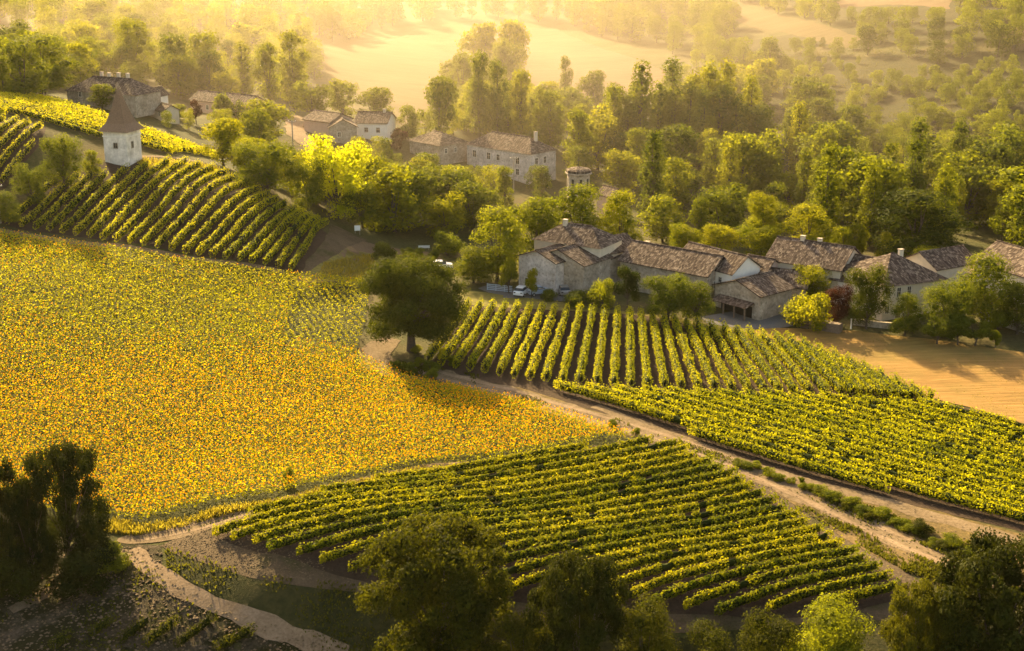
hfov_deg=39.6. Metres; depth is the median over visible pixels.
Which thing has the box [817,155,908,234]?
leafy tree
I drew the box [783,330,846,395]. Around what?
vine row
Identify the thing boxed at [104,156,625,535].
dry grass
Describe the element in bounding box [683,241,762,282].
gabled house
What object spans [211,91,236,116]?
shrub
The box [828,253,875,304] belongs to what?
white house
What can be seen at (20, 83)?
leafy tree
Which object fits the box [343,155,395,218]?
leafy tree
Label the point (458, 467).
vine row
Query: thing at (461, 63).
leafy tree
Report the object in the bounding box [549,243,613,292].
stone wing
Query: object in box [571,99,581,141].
poplar tree
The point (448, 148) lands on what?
stone cottage
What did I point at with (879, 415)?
vine row
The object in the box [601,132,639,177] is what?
leafy tree
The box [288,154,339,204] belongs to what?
leafy tree
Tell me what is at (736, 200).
leafy tree
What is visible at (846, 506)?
bramble bush
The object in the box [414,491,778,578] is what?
vine row
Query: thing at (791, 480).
bramble bush
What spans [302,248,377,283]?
grass corner
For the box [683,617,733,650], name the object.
leafy tree
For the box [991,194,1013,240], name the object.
tall tree
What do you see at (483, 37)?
leafy tree
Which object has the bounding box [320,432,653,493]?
vine row
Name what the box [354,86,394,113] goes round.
leafy tree
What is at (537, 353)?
vine row
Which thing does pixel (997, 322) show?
tree
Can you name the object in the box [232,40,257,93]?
poplar tree
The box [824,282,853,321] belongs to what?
leafy tree
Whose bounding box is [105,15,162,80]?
leafy tree
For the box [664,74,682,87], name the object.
tall tree
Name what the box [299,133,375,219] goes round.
leafy tree
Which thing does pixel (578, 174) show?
church tower
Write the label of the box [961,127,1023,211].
leafy tree
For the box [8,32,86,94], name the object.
leafy tree
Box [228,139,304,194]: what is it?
leafy tree
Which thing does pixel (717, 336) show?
vine row
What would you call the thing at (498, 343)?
vine row
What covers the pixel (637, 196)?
leafy tree
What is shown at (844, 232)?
leafy tree
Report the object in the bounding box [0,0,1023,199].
woodland
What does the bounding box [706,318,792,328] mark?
road
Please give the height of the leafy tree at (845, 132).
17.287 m
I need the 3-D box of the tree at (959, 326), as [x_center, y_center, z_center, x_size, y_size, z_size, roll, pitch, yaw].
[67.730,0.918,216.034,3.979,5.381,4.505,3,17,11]
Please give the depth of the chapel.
311.21 m
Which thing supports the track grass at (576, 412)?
on the dirt track at (912, 545)
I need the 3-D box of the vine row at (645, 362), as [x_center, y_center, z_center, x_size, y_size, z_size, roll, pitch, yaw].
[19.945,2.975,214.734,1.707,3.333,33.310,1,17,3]
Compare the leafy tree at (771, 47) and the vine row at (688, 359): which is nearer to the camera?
the vine row at (688, 359)
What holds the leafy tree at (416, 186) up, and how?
on the ground at (444, 28)
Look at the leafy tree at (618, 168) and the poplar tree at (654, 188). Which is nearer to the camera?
the poplar tree at (654, 188)
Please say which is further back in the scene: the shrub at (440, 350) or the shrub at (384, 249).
the shrub at (384, 249)
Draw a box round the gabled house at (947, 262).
[904,244,974,293]
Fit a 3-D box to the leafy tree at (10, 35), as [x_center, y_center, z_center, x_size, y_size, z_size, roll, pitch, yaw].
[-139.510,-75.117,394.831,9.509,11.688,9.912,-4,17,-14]
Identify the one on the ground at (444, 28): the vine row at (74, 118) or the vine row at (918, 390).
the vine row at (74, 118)
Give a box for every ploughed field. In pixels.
[460,23,681,102]
[836,0,951,8]
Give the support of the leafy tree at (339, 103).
on the ground at (444, 28)
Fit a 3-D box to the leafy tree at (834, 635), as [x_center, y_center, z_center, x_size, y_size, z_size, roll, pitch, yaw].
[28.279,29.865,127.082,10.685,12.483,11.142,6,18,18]
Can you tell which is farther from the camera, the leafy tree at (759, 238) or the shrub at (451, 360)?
the leafy tree at (759, 238)
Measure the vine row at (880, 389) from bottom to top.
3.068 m
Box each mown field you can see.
[318,34,456,126]
[723,7,859,48]
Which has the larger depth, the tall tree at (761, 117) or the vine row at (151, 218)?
the tall tree at (761, 117)
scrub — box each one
[683,0,1023,51]
[737,50,1023,175]
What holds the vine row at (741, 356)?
on the vineyard soil at (537, 384)
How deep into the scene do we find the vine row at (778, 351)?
208.53 m
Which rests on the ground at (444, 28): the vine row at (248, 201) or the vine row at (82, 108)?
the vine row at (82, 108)
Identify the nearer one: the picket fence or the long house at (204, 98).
the picket fence
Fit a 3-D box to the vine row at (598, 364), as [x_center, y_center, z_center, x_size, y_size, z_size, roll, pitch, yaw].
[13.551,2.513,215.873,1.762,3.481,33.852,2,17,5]
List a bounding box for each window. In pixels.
[113,142,117,148]
[472,149,476,157]
[486,152,490,159]
[515,156,519,164]
[896,287,901,297]
[906,285,911,294]
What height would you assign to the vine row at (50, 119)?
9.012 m
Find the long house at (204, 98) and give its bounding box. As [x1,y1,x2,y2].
[188,89,266,119]
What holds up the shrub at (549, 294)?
on the pasture
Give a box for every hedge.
[399,247,413,255]
[412,247,425,256]
[426,249,438,257]
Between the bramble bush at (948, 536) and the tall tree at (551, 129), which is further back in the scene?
the tall tree at (551, 129)
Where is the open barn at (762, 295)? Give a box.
[711,270,794,320]
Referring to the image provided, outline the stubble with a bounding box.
[469,292,1023,422]
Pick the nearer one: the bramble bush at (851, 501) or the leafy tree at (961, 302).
the bramble bush at (851, 501)
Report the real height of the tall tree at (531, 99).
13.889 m
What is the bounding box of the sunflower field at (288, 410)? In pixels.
[0,227,634,519]
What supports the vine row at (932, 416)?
on the vineyard soil at (537, 384)
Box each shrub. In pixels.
[0,534,54,603]
[40,541,119,602]
[89,540,134,573]
[172,103,186,118]
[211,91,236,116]
[234,99,246,120]
[281,466,294,486]
[371,241,399,266]
[389,360,403,368]
[390,128,408,149]
[400,361,417,372]
[410,344,422,353]
[414,357,423,366]
[422,368,438,378]
[423,360,441,371]
[431,230,467,255]
[437,348,449,356]
[448,355,460,366]
[540,288,558,301]
[562,289,592,308]
[585,278,615,308]
[608,419,617,427]
[631,427,640,434]
[779,290,832,332]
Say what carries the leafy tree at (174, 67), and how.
on the ground at (444, 28)
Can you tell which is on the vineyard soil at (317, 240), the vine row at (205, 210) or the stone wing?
the vine row at (205, 210)
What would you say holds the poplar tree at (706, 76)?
on the ground at (444, 28)
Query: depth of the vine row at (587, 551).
152.74 m
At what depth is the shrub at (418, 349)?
214.25 m
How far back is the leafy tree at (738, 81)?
426.85 m
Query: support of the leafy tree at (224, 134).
on the ground at (444, 28)
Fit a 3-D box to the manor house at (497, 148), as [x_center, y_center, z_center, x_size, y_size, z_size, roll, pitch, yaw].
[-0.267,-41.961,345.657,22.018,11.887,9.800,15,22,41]
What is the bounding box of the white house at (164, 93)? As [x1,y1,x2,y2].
[154,86,169,102]
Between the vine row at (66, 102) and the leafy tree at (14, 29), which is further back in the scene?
the leafy tree at (14, 29)
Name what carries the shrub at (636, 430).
on the verge
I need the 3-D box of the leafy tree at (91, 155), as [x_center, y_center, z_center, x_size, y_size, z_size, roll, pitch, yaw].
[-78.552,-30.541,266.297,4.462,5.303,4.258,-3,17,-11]
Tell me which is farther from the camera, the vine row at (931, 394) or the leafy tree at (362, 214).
the leafy tree at (362, 214)
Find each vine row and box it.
[0,91,218,156]
[0,92,216,155]
[0,94,207,155]
[0,94,211,156]
[0,96,196,153]
[0,96,200,154]
[0,98,189,152]
[0,100,182,153]
[0,101,179,152]
[0,103,174,153]
[0,104,102,138]
[0,107,7,113]
[0,111,5,122]
[0,114,18,133]
[0,116,31,148]
[0,120,43,166]
[0,138,35,183]
[4,172,59,224]
[5,92,212,150]
[6,91,106,112]
[9,92,215,150]
[14,91,89,107]
[19,169,80,228]
[23,93,74,103]
[32,168,95,230]
[46,166,108,232]
[47,623,72,649]
[59,162,130,234]
[73,158,150,235]
[86,155,171,237]
[87,611,116,636]
[99,156,189,241]
[112,160,202,241]
[114,609,156,643]
[128,162,216,244]
[140,166,229,245]
[140,611,180,645]
[154,171,236,247]
[168,176,247,250]
[173,605,218,647]
[182,182,262,253]
[195,189,270,256]
[208,193,279,257]
[211,440,689,536]
[211,619,257,650]
[222,197,289,260]
[230,449,698,541]
[237,204,298,261]
[246,435,682,516]
[249,206,305,263]
[251,452,715,544]
[263,210,312,266]
[266,459,724,551]
[275,213,319,268]
[288,217,328,270]
[296,465,738,555]
[318,470,745,564]
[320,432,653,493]
[347,478,754,572]
[374,439,589,480]
[378,485,765,578]
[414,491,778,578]
[424,297,472,360]
[437,298,484,367]
[442,499,788,583]
[452,297,496,368]
[466,297,508,371]
[474,506,802,591]
[480,299,520,374]
[496,300,533,376]
[505,513,810,590]
[511,301,546,378]
[525,302,557,380]
[537,521,826,590]
[541,303,569,382]
[553,377,1023,522]
[558,302,584,382]
[574,304,597,385]
[584,380,1023,512]
[586,528,833,596]
[591,302,609,385]
[608,304,621,386]
[612,382,1023,504]
[616,535,844,604]
[625,305,636,386]
[637,307,652,387]
[639,541,860,611]
[640,381,1023,497]
[649,311,668,389]
[659,308,684,389]
[668,383,1023,489]
[670,311,702,388]
[681,311,719,391]
[682,549,870,610]
[687,422,891,493]
[692,315,735,390]
[692,384,1023,481]
[704,318,750,391]
[714,557,882,616]
[717,318,768,392]
[717,384,1023,477]
[733,325,782,392]
[742,386,1023,469]
[744,322,797,394]
[756,325,813,394]
[761,386,1023,462]
[765,565,893,611]
[770,328,831,394]
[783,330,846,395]
[793,387,1023,454]
[798,334,858,397]
[810,575,902,610]
[813,341,866,396]
[819,388,1023,448]
[828,346,877,396]
[843,352,888,398]
[855,392,1023,442]
[858,357,897,399]
[875,365,907,399]
[887,393,1023,436]
[890,371,918,402]
[906,379,927,399]
[916,396,1023,427]
[923,385,939,401]
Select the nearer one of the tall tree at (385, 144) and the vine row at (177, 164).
the vine row at (177, 164)
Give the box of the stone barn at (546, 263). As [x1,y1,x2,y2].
[516,243,565,294]
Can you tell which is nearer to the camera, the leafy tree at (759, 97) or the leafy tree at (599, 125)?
the leafy tree at (599, 125)
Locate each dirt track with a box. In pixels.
[0,228,283,273]
[9,549,126,612]
[117,461,468,543]
[127,546,349,650]
[142,155,208,165]
[293,275,334,282]
[359,338,400,375]
[416,363,1012,587]
[591,404,1020,547]
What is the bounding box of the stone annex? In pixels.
[610,254,621,283]
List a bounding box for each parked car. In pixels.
[435,260,452,267]
[513,285,528,296]
[527,285,551,296]
[558,284,570,295]
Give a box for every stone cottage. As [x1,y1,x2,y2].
[327,116,358,143]
[409,130,468,165]
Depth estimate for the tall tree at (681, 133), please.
327.11 m
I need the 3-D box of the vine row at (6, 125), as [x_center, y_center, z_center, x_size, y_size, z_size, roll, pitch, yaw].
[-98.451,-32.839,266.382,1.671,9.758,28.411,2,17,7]
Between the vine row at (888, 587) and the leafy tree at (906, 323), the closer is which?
the vine row at (888, 587)
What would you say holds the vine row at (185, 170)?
on the vineyard soil at (317, 240)
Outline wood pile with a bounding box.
[800,317,842,333]
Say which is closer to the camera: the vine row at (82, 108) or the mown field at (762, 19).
the vine row at (82, 108)
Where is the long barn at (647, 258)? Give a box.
[617,239,724,303]
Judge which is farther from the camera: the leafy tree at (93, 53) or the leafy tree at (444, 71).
the leafy tree at (444, 71)
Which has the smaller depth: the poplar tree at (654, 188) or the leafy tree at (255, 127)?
the poplar tree at (654, 188)
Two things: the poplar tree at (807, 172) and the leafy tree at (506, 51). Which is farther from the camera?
the leafy tree at (506, 51)
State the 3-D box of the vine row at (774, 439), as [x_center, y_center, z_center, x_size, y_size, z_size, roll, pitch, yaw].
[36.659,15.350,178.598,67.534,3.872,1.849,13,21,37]
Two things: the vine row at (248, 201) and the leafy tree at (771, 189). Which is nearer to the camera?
the vine row at (248, 201)
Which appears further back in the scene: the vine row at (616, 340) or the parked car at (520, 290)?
the parked car at (520, 290)
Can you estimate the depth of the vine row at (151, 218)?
254.22 m
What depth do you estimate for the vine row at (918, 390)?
197.66 m
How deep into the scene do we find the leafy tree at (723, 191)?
294.65 m
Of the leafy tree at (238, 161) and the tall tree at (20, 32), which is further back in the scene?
the tall tree at (20, 32)
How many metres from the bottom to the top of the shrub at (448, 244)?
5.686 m
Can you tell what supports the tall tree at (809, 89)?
on the ground at (444, 28)
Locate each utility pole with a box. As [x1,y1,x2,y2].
[288,120,295,149]
[510,157,517,190]
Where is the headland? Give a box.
[226,171,375,273]
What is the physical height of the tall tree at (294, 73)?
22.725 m
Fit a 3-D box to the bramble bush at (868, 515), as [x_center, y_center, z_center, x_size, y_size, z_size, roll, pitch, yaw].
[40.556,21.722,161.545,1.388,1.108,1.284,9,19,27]
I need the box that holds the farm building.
[610,232,631,256]
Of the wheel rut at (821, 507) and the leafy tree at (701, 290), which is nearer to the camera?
the wheel rut at (821, 507)
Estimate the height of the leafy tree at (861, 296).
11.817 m
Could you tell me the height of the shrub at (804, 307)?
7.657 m
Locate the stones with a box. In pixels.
[0,387,1014,650]
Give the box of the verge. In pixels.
[393,358,1023,586]
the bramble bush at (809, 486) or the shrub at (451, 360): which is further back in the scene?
the shrub at (451, 360)
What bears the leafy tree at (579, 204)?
on the ground at (444, 28)
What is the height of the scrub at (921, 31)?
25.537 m
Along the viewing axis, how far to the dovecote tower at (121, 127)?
270.64 m
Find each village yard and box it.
[503,295,583,297]
[701,311,792,328]
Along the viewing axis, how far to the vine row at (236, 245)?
250.49 m
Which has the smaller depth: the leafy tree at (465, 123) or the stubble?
the stubble
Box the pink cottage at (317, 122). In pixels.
[302,109,353,138]
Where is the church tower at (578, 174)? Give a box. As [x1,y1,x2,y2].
[565,157,591,221]
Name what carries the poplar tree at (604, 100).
on the ground at (444, 28)
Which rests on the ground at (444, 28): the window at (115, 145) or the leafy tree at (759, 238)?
the leafy tree at (759, 238)
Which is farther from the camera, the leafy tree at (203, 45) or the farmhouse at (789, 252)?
the leafy tree at (203, 45)
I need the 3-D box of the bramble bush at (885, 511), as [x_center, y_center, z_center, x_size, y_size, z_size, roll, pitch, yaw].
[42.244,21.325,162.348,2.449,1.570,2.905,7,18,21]
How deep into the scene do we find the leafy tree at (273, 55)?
417.83 m
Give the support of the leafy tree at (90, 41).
on the ground at (444, 28)
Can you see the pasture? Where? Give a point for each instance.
(474, 295)
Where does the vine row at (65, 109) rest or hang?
on the ground at (444, 28)
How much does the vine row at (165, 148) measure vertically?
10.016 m
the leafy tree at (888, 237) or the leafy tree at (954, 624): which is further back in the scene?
the leafy tree at (888, 237)
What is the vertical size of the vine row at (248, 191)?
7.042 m
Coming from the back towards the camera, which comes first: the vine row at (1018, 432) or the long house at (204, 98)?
the long house at (204, 98)
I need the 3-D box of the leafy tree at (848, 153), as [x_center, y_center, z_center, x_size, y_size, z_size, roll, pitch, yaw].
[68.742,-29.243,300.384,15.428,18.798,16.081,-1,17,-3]
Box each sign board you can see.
[354,225,359,230]
[418,245,429,249]
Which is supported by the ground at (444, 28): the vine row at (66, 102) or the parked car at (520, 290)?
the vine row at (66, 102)
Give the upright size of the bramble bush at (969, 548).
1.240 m
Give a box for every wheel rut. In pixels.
[130,462,458,537]
[134,471,418,540]
[417,369,945,563]
[439,370,946,555]
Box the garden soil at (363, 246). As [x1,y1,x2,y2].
[339,241,442,264]
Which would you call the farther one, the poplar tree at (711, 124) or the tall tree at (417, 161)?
the poplar tree at (711, 124)
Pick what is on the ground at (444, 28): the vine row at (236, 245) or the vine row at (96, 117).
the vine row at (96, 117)
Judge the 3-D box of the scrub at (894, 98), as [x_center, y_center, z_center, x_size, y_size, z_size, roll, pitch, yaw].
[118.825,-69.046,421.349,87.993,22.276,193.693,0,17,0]
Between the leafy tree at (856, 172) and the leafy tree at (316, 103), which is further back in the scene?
the leafy tree at (316, 103)
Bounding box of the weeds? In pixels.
[2,47,1023,650]
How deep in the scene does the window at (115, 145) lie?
270.64 m
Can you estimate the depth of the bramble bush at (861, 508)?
162.64 m
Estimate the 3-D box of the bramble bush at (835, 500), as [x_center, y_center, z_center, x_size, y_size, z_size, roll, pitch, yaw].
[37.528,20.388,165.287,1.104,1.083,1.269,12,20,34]
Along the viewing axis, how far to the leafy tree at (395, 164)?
301.72 m
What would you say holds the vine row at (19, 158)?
on the vineyard soil at (38, 134)
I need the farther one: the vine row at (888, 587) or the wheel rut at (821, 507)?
the wheel rut at (821, 507)
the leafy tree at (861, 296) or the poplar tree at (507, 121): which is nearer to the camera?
the leafy tree at (861, 296)
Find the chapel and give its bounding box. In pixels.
[596,184,624,216]
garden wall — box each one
[853,318,892,328]
[979,312,1023,332]
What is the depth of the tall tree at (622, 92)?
366.40 m
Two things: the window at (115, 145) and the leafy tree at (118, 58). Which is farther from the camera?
the leafy tree at (118, 58)
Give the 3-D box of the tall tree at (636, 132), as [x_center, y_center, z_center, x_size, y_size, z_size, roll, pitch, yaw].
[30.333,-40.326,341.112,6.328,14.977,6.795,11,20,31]
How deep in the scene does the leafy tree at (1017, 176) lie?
285.85 m
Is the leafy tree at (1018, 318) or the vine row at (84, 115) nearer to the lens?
the leafy tree at (1018, 318)
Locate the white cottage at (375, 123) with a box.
[354,109,396,140]
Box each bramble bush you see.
[732,458,745,466]
[740,460,753,470]
[751,460,761,468]
[762,466,775,476]
[771,472,785,481]
[786,477,795,483]
[797,482,806,490]
[798,477,805,482]
[804,483,814,491]
[811,483,833,497]
[823,490,844,501]
[829,496,838,503]
[840,495,862,508]
[840,502,850,510]
[852,504,872,517]
[863,512,875,520]
[872,505,892,519]
[886,517,896,524]
[892,516,911,526]
[893,521,911,531]
[904,524,925,533]
[909,517,935,538]
[927,537,940,545]
[929,539,949,550]
[940,531,964,547]
[963,546,979,555]
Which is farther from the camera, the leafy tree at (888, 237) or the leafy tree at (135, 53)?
the leafy tree at (135, 53)
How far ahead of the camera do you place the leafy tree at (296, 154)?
299.91 m
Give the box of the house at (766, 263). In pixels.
[748,253,778,272]
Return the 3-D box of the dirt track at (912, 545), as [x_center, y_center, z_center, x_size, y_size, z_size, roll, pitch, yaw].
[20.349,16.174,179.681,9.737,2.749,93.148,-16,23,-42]
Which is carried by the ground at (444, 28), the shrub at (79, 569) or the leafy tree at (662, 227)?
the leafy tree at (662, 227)
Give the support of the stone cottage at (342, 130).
on the ground at (444, 28)
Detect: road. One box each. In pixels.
[283,115,326,149]
[479,285,568,300]
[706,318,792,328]
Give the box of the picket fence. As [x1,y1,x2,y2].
[487,283,511,291]
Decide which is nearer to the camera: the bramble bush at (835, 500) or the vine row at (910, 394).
the bramble bush at (835, 500)
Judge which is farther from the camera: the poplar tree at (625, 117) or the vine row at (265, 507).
the poplar tree at (625, 117)
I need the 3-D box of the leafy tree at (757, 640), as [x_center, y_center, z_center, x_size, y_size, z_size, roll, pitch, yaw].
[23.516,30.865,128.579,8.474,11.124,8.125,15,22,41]
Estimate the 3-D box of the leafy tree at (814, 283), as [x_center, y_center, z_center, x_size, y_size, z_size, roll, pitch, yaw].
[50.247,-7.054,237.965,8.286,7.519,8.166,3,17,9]
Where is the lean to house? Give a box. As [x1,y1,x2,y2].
[149,102,180,123]
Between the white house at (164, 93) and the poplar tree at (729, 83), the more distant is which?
the poplar tree at (729, 83)
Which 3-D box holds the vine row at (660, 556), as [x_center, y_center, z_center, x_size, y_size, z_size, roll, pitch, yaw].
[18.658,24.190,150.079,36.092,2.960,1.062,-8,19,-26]
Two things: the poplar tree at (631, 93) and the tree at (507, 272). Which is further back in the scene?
the poplar tree at (631, 93)
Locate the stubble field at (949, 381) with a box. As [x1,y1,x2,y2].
[746,328,1023,422]
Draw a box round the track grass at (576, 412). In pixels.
[188,372,929,552]
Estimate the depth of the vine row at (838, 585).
142.80 m
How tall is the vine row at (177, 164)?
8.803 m
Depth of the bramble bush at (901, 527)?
158.97 m
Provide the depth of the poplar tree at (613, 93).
359.14 m
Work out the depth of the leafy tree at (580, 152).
338.08 m
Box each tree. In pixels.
[0,19,29,36]
[0,33,15,44]
[0,35,28,82]
[0,37,53,94]
[0,55,12,93]
[0,190,22,222]
[0,457,24,578]
[1,474,55,580]
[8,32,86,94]
[9,162,49,204]
[14,28,35,47]
[17,439,112,575]
[19,30,70,78]
[30,30,64,75]
[39,132,85,190]
[59,22,90,42]
[60,40,101,86]
[61,43,101,77]
[64,19,107,42]
[66,23,100,52]
[67,0,110,23]
[68,34,109,75]
[80,148,103,174]
[86,83,115,108]
[89,15,116,42]
[91,39,113,73]
[99,44,142,77]
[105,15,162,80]
[113,3,137,23]
[113,34,151,73]
[124,12,152,43]
[139,27,153,60]
[150,42,175,78]
[152,30,199,94]
[157,21,181,41]
[157,52,202,99]
[158,43,178,69]
[179,29,229,90]
[190,48,231,92]
[190,99,202,123]
[198,117,246,166]
[210,71,241,92]
[217,39,236,72]
[228,22,266,58]
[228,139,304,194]
[230,138,263,177]
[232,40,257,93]
[233,137,268,159]
[235,107,278,144]
[240,98,295,137]
[247,47,288,94]
[250,40,282,101]
[250,43,271,82]
[272,147,307,191]
[275,29,312,108]
[284,155,327,211]
[286,80,332,113]
[287,25,316,55]
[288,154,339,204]
[289,150,309,164]
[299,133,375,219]
[327,77,359,117]
[331,146,347,199]
[338,181,381,228]
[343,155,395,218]
[348,509,517,650]
[351,156,398,189]
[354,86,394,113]
[356,250,472,352]
[359,163,434,233]
[377,137,394,162]
[378,169,431,226]
[385,160,405,170]
[394,104,421,140]
[394,161,457,225]
[409,156,430,171]
[415,150,447,166]
[417,75,460,132]
[420,190,467,236]
[422,162,439,209]
[431,166,486,226]
[434,165,479,187]
[438,58,462,87]
[444,51,471,108]
[450,179,505,231]
[450,245,497,283]
[452,82,491,132]
[454,21,498,70]
[454,169,482,194]
[457,81,471,114]
[461,203,528,281]
[464,49,492,137]
[465,64,507,90]
[476,611,557,650]
[481,80,493,135]
[485,58,512,132]
[486,37,525,83]
[494,18,531,79]
[494,165,516,210]
[498,257,518,292]
[501,94,515,132]
[506,67,532,135]
[506,195,561,252]
[521,545,632,650]
[523,268,538,297]
[525,93,539,137]
[529,86,545,142]
[530,80,559,108]
[531,165,552,199]
[532,89,567,147]
[547,180,609,232]
[553,102,566,146]
[555,86,595,132]
[557,55,573,89]
[560,107,597,166]
[562,145,595,180]
[567,103,624,170]
[570,103,591,142]
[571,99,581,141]
[575,70,606,108]
[596,84,626,152]
[596,187,646,240]
[597,148,644,189]
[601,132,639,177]
[602,82,617,108]
[605,81,624,154]
[612,264,640,309]
[612,590,683,650]
[621,91,637,158]
[623,83,645,127]
[625,58,657,156]
[625,127,649,185]
[631,162,665,199]
[634,127,669,225]
[636,193,687,242]
[639,272,699,320]
[641,79,671,157]
[644,124,694,164]
[653,123,699,191]
[655,55,686,126]
[658,156,695,217]
[659,84,682,134]
[662,160,705,204]
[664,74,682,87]
[667,222,705,247]
[674,83,698,168]
[674,280,715,321]
[681,67,703,115]
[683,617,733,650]
[687,196,710,242]
[689,88,716,169]
[690,83,715,165]
[690,182,750,238]
[695,137,724,190]
[696,128,722,182]
[697,60,721,115]
[697,65,720,88]
[698,222,738,250]
[700,114,718,164]
[705,131,777,201]
[707,85,739,152]
[709,189,748,226]
[715,56,738,129]
[715,79,734,131]
[716,135,741,203]
[721,73,756,96]
[724,93,748,137]
[733,215,780,255]
[733,607,802,650]
[737,127,788,202]
[739,73,768,135]
[739,91,767,111]
[741,57,783,95]
[741,104,781,144]
[743,103,775,142]
[746,190,779,254]
[750,199,791,238]
[754,35,785,70]
[754,74,772,105]
[760,181,794,227]
[771,171,801,210]
[774,588,875,650]
[777,104,807,150]
[779,75,837,115]
[779,201,841,242]
[780,111,803,162]
[785,99,811,181]
[791,146,813,220]
[792,119,862,177]
[792,264,832,299]
[799,82,819,132]
[799,145,869,225]
[803,95,844,132]
[804,160,826,219]
[809,125,839,163]
[809,139,845,241]
[812,120,830,135]
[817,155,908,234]
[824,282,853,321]
[829,225,857,245]
[836,104,869,148]
[843,262,895,328]
[845,222,870,253]
[854,159,884,247]
[855,150,887,177]
[865,186,977,256]
[873,231,895,256]
[877,575,961,650]
[881,139,899,225]
[882,192,928,237]
[887,292,927,335]
[899,116,933,189]
[899,132,975,183]
[899,136,930,223]
[912,245,939,253]
[914,526,1023,650]
[916,278,978,329]
[919,315,952,343]
[919,583,990,650]
[920,148,986,211]
[928,153,1007,227]
[929,160,957,246]
[932,171,962,233]
[942,248,1020,327]
[945,312,972,344]
[947,116,970,167]
[954,177,966,232]
[959,317,993,345]
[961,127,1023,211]
[974,121,1023,189]
[980,173,1020,220]
[980,179,1013,232]
[986,182,1023,246]
[987,310,1008,329]
[988,329,1001,347]
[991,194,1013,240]
[992,162,1023,232]
[995,280,1023,334]
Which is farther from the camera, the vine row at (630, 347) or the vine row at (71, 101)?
the vine row at (71, 101)
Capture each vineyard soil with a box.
[0,119,45,190]
[1,159,326,273]
[161,439,919,632]
[430,305,1023,531]
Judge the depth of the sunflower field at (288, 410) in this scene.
190.81 m
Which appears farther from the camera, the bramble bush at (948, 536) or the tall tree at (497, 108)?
the tall tree at (497, 108)
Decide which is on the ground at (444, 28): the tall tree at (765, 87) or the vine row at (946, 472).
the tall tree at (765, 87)
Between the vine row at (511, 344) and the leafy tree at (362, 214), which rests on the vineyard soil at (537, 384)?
the vine row at (511, 344)
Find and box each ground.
[0,0,1023,650]
[0,543,301,650]
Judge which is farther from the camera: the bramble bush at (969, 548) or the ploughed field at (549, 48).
the ploughed field at (549, 48)
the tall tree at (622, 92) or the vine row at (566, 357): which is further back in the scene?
the tall tree at (622, 92)
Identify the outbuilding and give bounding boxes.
[770,267,810,304]
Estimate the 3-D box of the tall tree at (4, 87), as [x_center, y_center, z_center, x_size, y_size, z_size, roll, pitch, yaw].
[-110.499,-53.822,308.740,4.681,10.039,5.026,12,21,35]
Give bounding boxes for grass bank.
[167,552,983,650]
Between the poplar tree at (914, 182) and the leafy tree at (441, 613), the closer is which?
the leafy tree at (441, 613)
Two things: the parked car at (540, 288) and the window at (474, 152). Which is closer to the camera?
the parked car at (540, 288)
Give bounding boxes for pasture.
[458,290,757,332]
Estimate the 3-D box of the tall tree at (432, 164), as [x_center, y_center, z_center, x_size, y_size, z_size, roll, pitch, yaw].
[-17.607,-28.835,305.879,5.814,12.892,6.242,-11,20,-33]
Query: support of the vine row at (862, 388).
on the vineyard soil at (537, 384)
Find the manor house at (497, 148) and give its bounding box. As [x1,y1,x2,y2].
[466,131,557,184]
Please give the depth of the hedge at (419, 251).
265.15 m
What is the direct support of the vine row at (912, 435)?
on the vineyard soil at (537, 384)
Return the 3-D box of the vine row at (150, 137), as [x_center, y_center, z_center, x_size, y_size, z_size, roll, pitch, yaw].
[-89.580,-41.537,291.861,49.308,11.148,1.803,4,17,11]
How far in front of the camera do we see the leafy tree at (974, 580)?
123.37 m
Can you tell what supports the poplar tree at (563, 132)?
on the ground at (444, 28)
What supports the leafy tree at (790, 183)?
on the ground at (444, 28)
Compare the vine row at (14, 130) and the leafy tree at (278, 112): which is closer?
the vine row at (14, 130)
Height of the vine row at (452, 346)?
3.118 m
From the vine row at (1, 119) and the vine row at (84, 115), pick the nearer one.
the vine row at (1, 119)
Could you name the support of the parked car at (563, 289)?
on the road at (537, 296)
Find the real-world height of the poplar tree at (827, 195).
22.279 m
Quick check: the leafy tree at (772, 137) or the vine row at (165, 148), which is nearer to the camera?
the vine row at (165, 148)
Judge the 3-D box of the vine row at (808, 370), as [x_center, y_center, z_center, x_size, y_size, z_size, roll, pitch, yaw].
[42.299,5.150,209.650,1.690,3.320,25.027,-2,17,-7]
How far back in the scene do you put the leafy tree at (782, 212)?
286.61 m
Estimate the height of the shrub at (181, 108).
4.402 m
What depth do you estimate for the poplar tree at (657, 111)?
362.96 m
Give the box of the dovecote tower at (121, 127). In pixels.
[98,87,143,166]
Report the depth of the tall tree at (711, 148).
330.93 m
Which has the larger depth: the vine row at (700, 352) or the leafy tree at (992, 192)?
the leafy tree at (992, 192)
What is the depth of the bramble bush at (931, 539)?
155.08 m
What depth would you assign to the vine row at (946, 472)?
179.74 m
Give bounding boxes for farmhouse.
[64,72,161,117]
[532,219,623,257]
[766,235,861,303]
[973,240,1023,304]
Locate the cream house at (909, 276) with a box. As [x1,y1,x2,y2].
[842,248,949,320]
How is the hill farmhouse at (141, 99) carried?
on the ground at (444, 28)

